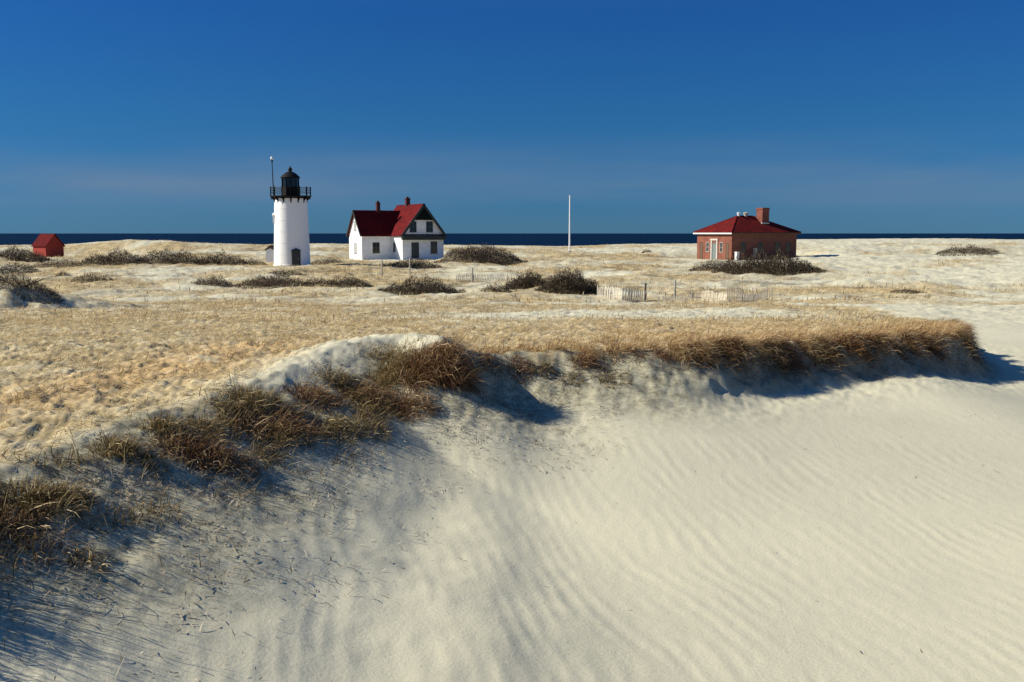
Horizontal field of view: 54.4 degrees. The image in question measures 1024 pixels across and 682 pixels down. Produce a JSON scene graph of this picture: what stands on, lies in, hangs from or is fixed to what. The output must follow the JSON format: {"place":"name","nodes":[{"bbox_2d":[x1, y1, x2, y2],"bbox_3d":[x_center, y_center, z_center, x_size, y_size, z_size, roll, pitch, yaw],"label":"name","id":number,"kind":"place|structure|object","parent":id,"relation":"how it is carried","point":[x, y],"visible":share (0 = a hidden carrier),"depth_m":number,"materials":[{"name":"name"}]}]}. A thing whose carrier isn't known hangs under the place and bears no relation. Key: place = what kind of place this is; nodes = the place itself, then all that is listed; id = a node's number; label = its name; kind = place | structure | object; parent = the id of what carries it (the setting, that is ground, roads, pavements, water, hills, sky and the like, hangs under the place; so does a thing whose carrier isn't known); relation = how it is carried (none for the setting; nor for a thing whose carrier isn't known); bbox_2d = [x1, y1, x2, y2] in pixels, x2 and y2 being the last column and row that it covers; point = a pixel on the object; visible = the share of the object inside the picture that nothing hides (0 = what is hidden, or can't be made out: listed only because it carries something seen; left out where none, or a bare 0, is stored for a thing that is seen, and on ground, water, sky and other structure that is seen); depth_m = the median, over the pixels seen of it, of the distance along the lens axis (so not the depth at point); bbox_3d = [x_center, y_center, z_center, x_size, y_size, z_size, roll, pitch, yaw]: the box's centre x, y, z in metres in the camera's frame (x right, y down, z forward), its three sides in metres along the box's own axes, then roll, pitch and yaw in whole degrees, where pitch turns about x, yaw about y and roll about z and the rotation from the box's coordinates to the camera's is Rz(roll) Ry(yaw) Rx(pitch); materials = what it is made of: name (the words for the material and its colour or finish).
{"place":"outdoors","nodes":[
{"label":"outdoors","id":0,"kind":"place"},
{"bbox_2d":[0,238,1023,681],"bbox_3d":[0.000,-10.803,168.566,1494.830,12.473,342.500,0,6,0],"label":"ground","id":1,"kind":"structure","parent":0,"point":[874,532],"depth_m":10.24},
{"bbox_2d":[0,262,37,273],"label":"bare shrub","id":2,"kind":"object","parent":1,"relation":"on","point":[17,267],"visible":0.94,"depth_m":120.53,"materials":[{"name":"brown plant"}]},
{"bbox_2d":[0,246,51,261],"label":"bare shrub","id":3,"kind":"object","parent":1,"relation":"on","point":[20,256],"visible":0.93,"depth_m":148.97,"materials":[{"name":"brown plant"}]},
{"bbox_2d":[0,497,61,543],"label":"grass tussock","id":4,"kind":"object","parent":1,"relation":"on","point":[24,522],"depth_m":6.94,"materials":[{"name":"brown plant"}]},
{"bbox_2d":[0,270,64,305],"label":"bare shrub","id":5,"kind":"object","parent":1,"relation":"on","point":[31,284],"visible":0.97,"depth_m":44.90,"materials":[{"name":"brown plant"}]},
{"bbox_2d":[31,234,65,257],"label":"red shed","id":6,"kind":"structure","parent":1,"relation":"on","point":[50,245],"depth_m":186.69,"materials":[{"name":"red wood"}]},
{"bbox_2d":[0,520,101,572],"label":"grass tussock","id":7,"kind":"object","parent":1,"relation":"on","point":[46,551],"depth_m":6.76,"materials":[{"name":"brown plant"}]},
{"bbox_2d":[0,464,104,530],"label":"grass tussock","id":8,"kind":"object","parent":1,"relation":"on","point":[35,492],"depth_m":7.27,"materials":[{"name":"brown plant"}]},
{"bbox_2d":[30,258,91,267],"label":"bare shrub","id":9,"kind":"object","parent":1,"relation":"on","point":[47,264],"visible":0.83,"depth_m":129.84,"materials":[{"name":"brown plant"}]},
{"bbox_2d":[56,271,70,276],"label":"bare shrub","id":10,"kind":"object","parent":1,"relation":"on","point":[64,274],"visible":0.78,"depth_m":109.00,"materials":[{"name":"brown plant"}]},
{"bbox_2d":[37,474,106,506],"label":"grass tussock","id":11,"kind":"object","parent":1,"relation":"on","point":[91,489],"depth_m":7.54,"materials":[{"name":"brown plant"}]},
{"bbox_2d":[56,542,118,575],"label":"grass tussock","id":12,"kind":"object","parent":1,"relation":"on","point":[90,559],"depth_m":6.77,"materials":[{"name":"brown plant"}]},
{"bbox_2d":[71,272,113,282],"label":"bare shrub","id":13,"kind":"object","parent":1,"relation":"on","point":[92,278],"visible":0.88,"depth_m":94.40,"materials":[{"name":"brown plant"}]},
{"bbox_2d":[81,245,151,265],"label":"bare shrub","id":14,"kind":"object","parent":1,"relation":"on","point":[109,259],"visible":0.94,"depth_m":135.41,"materials":[{"name":"brown plant"}]},
{"bbox_2d":[73,421,171,466],"bbox_3d":[-3.444,0.922,8.791,0.922,0.506,0.794,0,6,0],"label":"grass tussock","id":15,"kind":"object","parent":1,"relation":"on","point":[117,448],"depth_m":8.77,"materials":[{"name":"brown plant"}]},
{"bbox_2d":[130,407,204,444],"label":"grass tussock","id":16,"kind":"object","parent":1,"relation":"on","point":[165,425],"depth_m":9.61,"materials":[{"name":"plant"}]},
{"bbox_2d":[138,248,212,263],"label":"bare shrub","id":17,"kind":"object","parent":1,"relation":"on","point":[174,258],"visible":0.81,"depth_m":140.38,"materials":[{"name":"brown plant"}]},
{"bbox_2d":[144,421,242,471],"bbox_3d":[-2.992,1.028,9.375,0.978,0.531,0.956,-4,7,-31],"label":"grass tussock","id":18,"kind":"object","parent":1,"relation":"on","point":[181,448],"depth_m":9.32,"materials":[{"name":"brown plant"}]},
{"bbox_2d":[191,273,233,286],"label":"bare shrub","id":19,"kind":"object","parent":1,"relation":"on","point":[214,282],"visible":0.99,"depth_m":94.29,"materials":[{"name":"brown plant"}]},
{"bbox_2d":[180,410,246,445],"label":"grass tussock","id":20,"kind":"object","parent":1,"relation":"on","point":[211,427],"depth_m":10.09,"materials":[{"name":"brown plant"}]},
{"bbox_2d":[0,334,441,649],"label":"slope grass","id":21,"kind":"structure","parent":1,"relation":"on","point":[364,412],"depth_m":9.84,"materials":[{"name":"brown plant"}]},
{"bbox_2d":[194,249,250,264],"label":"bare shrub","id":22,"kind":"object","parent":1,"relation":"on","point":[218,260],"visible":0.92,"depth_m":139.17,"materials":[{"name":"brown plant"}]},
{"bbox_2d":[180,436,266,484],"bbox_3d":[-2.756,1.137,9.475,0.873,0.588,1.012,-2,7,-21],"label":"grass tussock","id":23,"kind":"object","parent":1,"relation":"on","point":[224,462],"depth_m":9.39,"materials":[{"name":"brown plant"}]},
{"bbox_2d":[235,258,265,264],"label":"bare shrub","id":24,"kind":"object","parent":1,"relation":"on","point":[255,263],"visible":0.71,"depth_m":140.18,"materials":[{"name":"brown plant"}]},
{"bbox_2d":[208,372,303,418],"bbox_3d":[-2.884,0.673,11.129,1.098,0.604,1.153,0,6,0],"label":"grass tussock","id":25,"kind":"object","parent":1,"relation":"on","point":[263,396],"depth_m":11.10,"materials":[{"name":"plant"}]},
{"bbox_2d":[222,401,295,443],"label":"grass tussock","id":26,"kind":"object","parent":1,"relation":"on","point":[255,430],"depth_m":10.40,"materials":[{"name":"brown plant"}]},
{"bbox_2d":[265,245,273,262],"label":"storage hut","id":27,"kind":"object","parent":1,"relation":"on","point":[269,249],"visible":0.43,"depth_m":145.49,"materials":[{"name":"white paint"}]},
{"bbox_2d":[235,272,315,288],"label":"bare shrub","id":28,"kind":"object","parent":1,"relation":"on","point":[258,282],"visible":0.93,"depth_m":94.68,"materials":[{"name":"brown plant"}]},
{"bbox_2d":[243,399,332,448],"bbox_3d":[-2.450,0.911,10.801,1.125,0.629,1.063,0,6,0],"label":"grass tussock","id":29,"kind":"object","parent":1,"relation":"on","point":[297,429],"depth_m":10.74,"materials":[{"name":"brown plant"}]},
{"bbox_2d":[269,268,307,276],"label":"bare shrub","id":30,"kind":"object","parent":1,"relation":"on","point":[286,272],"visible":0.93,"depth_m":111.44,"materials":[{"name":"brown plant"}]},
{"bbox_2d":[270,157,310,265],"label":"lighthouse","id":31,"kind":"object","parent":1,"relation":"on","point":[291,232],"visible":0.98,"depth_m":136.24,"materials":[{"name":"white paint"}]},
{"bbox_2d":[291,248,300,265],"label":"door","id":32,"kind":"structure","parent":31,"relation":"in","point":[296,259],"depth_m":136.22,"materials":[{"name":"paint"}]},
{"bbox_2d":[0,340,622,681],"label":"dry litter","id":33,"kind":"object","parent":1,"relation":"on","point":[238,501],"visible":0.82,"depth_m":8.59,"materials":[{"name":"brown plant"}]},
{"bbox_2d":[278,375,351,416],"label":"grass tussock","id":34,"kind":"object","parent":1,"relation":"on","point":[304,390],"depth_m":11.91,"materials":[{"name":"plant"}]},
{"bbox_2d":[303,276,334,286],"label":"bare shrub","id":35,"kind":"object","parent":1,"relation":"on","point":[321,280],"visible":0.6,"depth_m":95.93,"materials":[{"name":"brown plant"}]},
{"bbox_2d":[311,258,342,264],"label":"bare shrub","id":36,"kind":"object","parent":1,"relation":"on","point":[324,260],"visible":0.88,"depth_m":143.68,"materials":[{"name":"brown plant"}]},
{"bbox_2d":[307,409,373,443],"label":"grass tussock","id":37,"kind":"object","parent":1,"relation":"on","point":[337,427],"depth_m":11.15,"materials":[{"name":"brown plant"}]},
{"bbox_2d":[310,363,376,394],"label":"grass tussock","id":38,"kind":"object","parent":1,"relation":"on","point":[346,378],"depth_m":12.91,"materials":[{"name":"brown plant"}]},
{"bbox_2d":[320,274,374,287],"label":"bare shrub","id":39,"kind":"object","parent":1,"relation":"on","point":[353,281],"visible":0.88,"depth_m":93.13,"materials":[{"name":"brown plant"}]},
{"bbox_2d":[329,411,392,443],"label":"grass tussock","id":40,"kind":"object","parent":1,"relation":"on","point":[371,427],"depth_m":11.54,"materials":[{"name":"brown plant"}]},
{"bbox_2d":[339,374,417,412],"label":"grass tussock","id":41,"kind":"object","parent":1,"relation":"on","point":[367,388],"depth_m":12.65,"materials":[{"name":"brown plant"}]},
{"bbox_2d":[381,260,382,275],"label":"wooden post","id":42,"kind":"object","parent":1,"relation":"on","point":[381,267],"visible":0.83,"depth_m":112.36,"materials":[{"name":"brown wood"}]},
{"bbox_2d":[370,343,419,378],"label":"grass tussock","id":43,"kind":"object","parent":1,"relation":"on","point":[398,356],"depth_m":13.80,"materials":[{"name":"brown plant"}]},
{"bbox_2d":[346,197,446,259],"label":"keeper house","id":44,"kind":"structure","parent":1,"relation":"on","point":[407,230],"depth_m":172.63,"materials":[{"name":"white"}]},
{"bbox_2d":[354,243,356,253],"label":"window","id":45,"kind":"structure","parent":44,"relation":"in","point":[355,244],"depth_m":173.84,"materials":[{"name":"white glass"}]},
{"bbox_2d":[373,242,379,252],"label":"window","id":46,"kind":"structure","parent":44,"relation":"in","point":[376,245],"depth_m":172.58,"materials":[{"name":"black glass"}]},
{"bbox_2d":[409,221,416,231],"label":"window","id":47,"kind":"structure","parent":44,"relation":"in","point":[413,228],"depth_m":170.86,"materials":[{"name":"black glass"}]},
{"bbox_2d":[411,242,418,257],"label":"door","id":48,"kind":"structure","parent":44,"relation":"in","point":[414,245],"depth_m":171.36,"materials":[{"name":"paint"}]},
{"bbox_2d":[426,221,432,231],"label":"window","id":49,"kind":"structure","parent":44,"relation":"in","point":[429,224],"depth_m":172.28,"materials":[{"name":"black glass"}]},
{"bbox_2d":[430,241,437,253],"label":"window","id":50,"kind":"structure","parent":44,"relation":"in","point":[433,244],"depth_m":173.06,"materials":[{"name":"black glass"}]},
{"bbox_2d":[365,353,432,387],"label":"grass tussock","id":51,"kind":"object","parent":1,"relation":"on","point":[393,375],"depth_m":13.40,"materials":[{"name":"brown plant"}]},
{"bbox_2d":[368,385,450,422],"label":"grass tussock","id":52,"kind":"object","parent":1,"relation":"on","point":[405,407],"depth_m":12.58,"materials":[{"name":"brown plant"}]},
{"bbox_2d":[383,257,445,268],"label":"bare shrub","id":53,"kind":"object","parent":1,"relation":"on","point":[405,264],"visible":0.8,"depth_m":138.81,"materials":[{"name":"brown plant"}]},
{"bbox_2d":[377,270,464,294],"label":"bare shrub","id":54,"kind":"object","parent":1,"relation":"on","point":[419,287],"visible":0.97,"depth_m":80.80,"materials":[{"name":"brown plant"}]},
{"bbox_2d":[391,333,462,388],"bbox_3d":[-1.151,0.306,13.484,1.129,0.801,1.214,0,6,0],"label":"grass tussock","id":55,"kind":"object","parent":1,"relation":"on","point":[427,350],"depth_m":13.53,"materials":[{"name":"brown plant"}]},
{"bbox_2d":[392,342,463,394],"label":"grass tussock","id":56,"kind":"object","parent":1,"relation":"on","point":[427,376],"depth_m":13.24,"materials":[{"name":"brown plant"}]},
{"bbox_2d":[410,342,490,400],"bbox_3d":[-0.803,0.392,13.414,1.147,0.946,1.257,-6,8,-43],"label":"grass tussock","id":57,"kind":"object","parent":1,"relation":"on","point":[453,371],"depth_m":13.31,"materials":[{"name":"brown plant"}]},
{"bbox_2d":[408,321,500,400],"bbox_3d":[-0.769,0.281,13.569,1.267,1.153,1.199,2,6,14],"label":"grass tussock","id":58,"kind":"object","parent":1,"relation":"on","point":[454,344],"depth_m":13.55,"materials":[{"name":"brown plant"}]},
{"bbox_2d":[0,282,914,324],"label":"beach grass","id":59,"kind":"structure","parent":1,"relation":"on","point":[297,312],"depth_m":37.19,"materials":[{"name":"beige plant"}]},
{"bbox_2d":[0,314,944,460],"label":"beach grass","id":60,"kind":"structure","parent":1,"relation":"on","point":[317,325],"depth_m":18.64,"materials":[{"name":"beige plant"}]},
{"bbox_2d":[434,243,527,264],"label":"bare shrub","id":61,"kind":"object","parent":1,"relation":"on","point":[478,253],"visible":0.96,"depth_m":153.61,"materials":[{"name":"brown plant"}]},
{"bbox_2d":[456,273,517,281],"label":"picket fence","id":62,"kind":"object","parent":1,"relation":"on","point":[485,277],"visible":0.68,"depth_m":106.66,"materials":[{"name":"grey wood"}]},
{"bbox_2d":[471,347,507,379],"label":"grass tussock","id":63,"kind":"object","parent":1,"relation":"on","point":[489,358],"depth_m":14.37,"materials":[{"name":"brown plant"}]},
{"bbox_2d":[477,282,511,292],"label":"bare shrub","id":64,"kind":"object","parent":1,"relation":"on","point":[505,289],"visible":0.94,"depth_m":80.87,"materials":[{"name":"brown plant"}]},
{"bbox_2d":[480,258,515,264],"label":"bare shrub","id":65,"kind":"object","parent":1,"relation":"on","point":[501,261],"visible":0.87,"depth_m":151.49,"materials":[{"name":"brown plant"}]},
{"bbox_2d":[8,385,999,669],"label":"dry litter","id":66,"kind":"object","parent":1,"relation":"on","point":[638,557],"visible":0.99,"depth_m":8.38,"materials":[{"name":"brown plant"}]},
{"bbox_2d":[0,238,1023,302],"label":"beach grass","id":67,"kind":"structure","parent":1,"relation":"on","point":[563,299],"depth_m":108.77,"materials":[{"name":"beige plant"}]},
{"bbox_2d":[500,352,541,384],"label":"grass tussock","id":68,"kind":"object","parent":1,"relation":"on","point":[518,366],"depth_m":14.51,"materials":[{"name":"brown plant"}]},
{"bbox_2d":[502,268,546,289],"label":"bare shrub","id":69,"kind":"object","parent":1,"relation":"on","point":[526,281],"visible":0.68,"depth_m":84.79,"materials":[{"name":"brown plant"}]},
{"bbox_2d":[529,359,558,380],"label":"grass tussock","id":70,"kind":"object","parent":1,"relation":"on","point":[542,367],"depth_m":14.57,"materials":[{"name":"brown plant"}]},
{"bbox_2d":[568,196,571,251],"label":"flagpole","id":71,"kind":"object","parent":1,"relation":"on","point":[569,224],"visible":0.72,"depth_m":198.53,"materials":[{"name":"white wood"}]},
{"bbox_2d":[534,266,606,294],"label":"bare shrub","id":72,"kind":"object","parent":1,"relation":"on","point":[560,281],"visible":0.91,"depth_m":81.27,"materials":[{"name":"brown plant"}]},
{"bbox_2d":[560,368,588,387],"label":"grass tussock","id":73,"kind":"object","parent":1,"relation":"on","point":[573,376],"depth_m":14.47,"materials":[{"name":"plant"}]},
{"bbox_2d":[563,345,610,371],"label":"grass tussock","id":74,"kind":"object","parent":1,"relation":"on","point":[585,365],"depth_m":14.87,"materials":[{"name":"brown plant"}]},
{"bbox_2d":[588,366,635,387],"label":"grass tussock","id":75,"kind":"object","parent":1,"relation":"on","point":[605,377],"depth_m":14.55,"materials":[{"name":"plant"}]},
{"bbox_2d":[597,285,645,300],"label":"picket fence","id":76,"kind":"object","parent":1,"relation":"on","point":[617,295],"visible":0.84,"depth_m":74.39,"materials":[{"name":"beige wood"}]},
{"bbox_2d":[674,279,675,296],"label":"wooden post","id":77,"kind":"object","parent":1,"relation":"on","point":[674,287],"visible":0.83,"depth_m":76.49,"materials":[{"name":"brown wood"}]},
{"bbox_2d":[657,290,726,301],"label":"picket fence","id":78,"kind":"object","parent":1,"relation":"on","point":[707,295],"visible":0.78,"depth_m":73.30,"materials":[{"name":"beige wood"}]},
{"bbox_2d":[689,257,743,271],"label":"bare shrub","id":79,"kind":"object","parent":1,"relation":"on","point":[714,265],"visible":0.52,"depth_m":126.85,"materials":[{"name":"brown plant"}]},
{"bbox_2d":[693,208,801,259],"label":"brick building","id":80,"kind":"structure","parent":1,"relation":"on","point":[745,233],"depth_m":173.45,"materials":[{"name":"brown brick"}]},
{"bbox_2d":[699,242,702,257],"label":"window","id":81,"kind":"structure","parent":80,"relation":"in","point":[701,243],"depth_m":175.94,"materials":[{"name":"brown wood"}]},
{"bbox_2d":[706,242,708,251],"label":"window","id":82,"kind":"structure","parent":80,"relation":"in","point":[707,243],"depth_m":174.50,"materials":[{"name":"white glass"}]},
{"bbox_2d":[712,243,715,258],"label":"door","id":83,"kind":"structure","parent":80,"relation":"in","point":[713,244],"depth_m":173.12,"materials":[{"name":"white wood"}]},
{"bbox_2d":[720,242,722,251],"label":"window","id":84,"kind":"structure","parent":80,"relation":"in","point":[721,243],"depth_m":171.42,"materials":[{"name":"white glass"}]},
{"bbox_2d":[725,243,728,258],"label":"window","id":85,"kind":"structure","parent":80,"relation":"in","point":[727,244],"depth_m":170.19,"materials":[{"name":"brown wood"}]},
{"bbox_2d":[741,242,745,252],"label":"window","id":86,"kind":"structure","parent":80,"relation":"in","point":[743,244],"depth_m":170.57,"materials":[{"name":"black glass"}]},
{"bbox_2d":[758,242,762,252],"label":"window","id":87,"kind":"structure","parent":80,"relation":"in","point":[760,244],"depth_m":172.53,"materials":[{"name":"black glass"}]},
{"bbox_2d":[775,242,779,252],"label":"window","id":88,"kind":"structure","parent":80,"relation":"in","point":[777,244],"depth_m":174.48,"materials":[{"name":"black glass"}]},
{"bbox_2d":[786,242,790,251],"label":"window","id":89,"kind":"structure","parent":80,"relation":"in","point":[788,244],"depth_m":175.85,"materials":[{"name":"black glass"}]},
{"bbox_2d":[727,286,772,301],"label":"picket fence","id":90,"kind":"object","parent":1,"relation":"on","point":[749,297],"visible":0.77,"depth_m":71.09,"materials":[{"name":"beige wood"}]},
{"bbox_2d":[711,249,828,274],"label":"bare shrub","id":91,"kind":"object","parent":1,"relation":"on","point":[764,265],"visible":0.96,"depth_m":118.76,"materials":[{"name":"plant"}]},
{"bbox_2d":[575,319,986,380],"bbox_3d":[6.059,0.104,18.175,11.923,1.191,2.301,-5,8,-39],"label":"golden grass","id":92,"kind":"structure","parent":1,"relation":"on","point":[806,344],"depth_m":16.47,"materials":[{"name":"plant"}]},
{"bbox_2d":[596,317,994,379],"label":"hanging grass","id":93,"kind":"structure","parent":1,"relation":"on","point":[847,339],"depth_m":17.11,"materials":[{"name":"brown plant"}]},
{"bbox_2d":[890,288,925,293],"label":"bare shrub","id":94,"kind":"object","parent":1,"relation":"on","point":[914,290],"visible":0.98,"depth_m":82.26,"materials":[{"name":"brown plant"}]},
{"bbox_2d":[934,244,1006,255],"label":"bare shrub","id":95,"kind":"object","parent":1,"relation":"on","point":[963,251],"visible":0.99,"depth_m":178.98,"materials":[{"name":"brown plant"}]},
{"bbox_2d":[0,233,1023,245],"bbox_3d":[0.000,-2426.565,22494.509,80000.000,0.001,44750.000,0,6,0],"label":"sea","id":96,"kind":"structure","parent":0,"point":[547,239],"depth_m":1992.27,"materials":[{"name":"liquid"}]},
{"bbox_2d":[0,0,1023,232],"label":"sky","id":97,"kind":"structure","parent":0,"point":[117,116],"materials":[{"name":"blue"}]},
{"bbox_2d":[443,314,957,353],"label":"golden grass","id":98,"kind":"structure","parent":0,"point":[932,324],"depth_m":16.83,"materials":[{"name":"plant"}]},
{"bbox_2d":[478,328,993,384],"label":"bank grass","id":99,"kind":"structure","parent":0,"point":[718,368],"depth_m":15.55,"materials":[{"name":"brown plant"}]}
]}

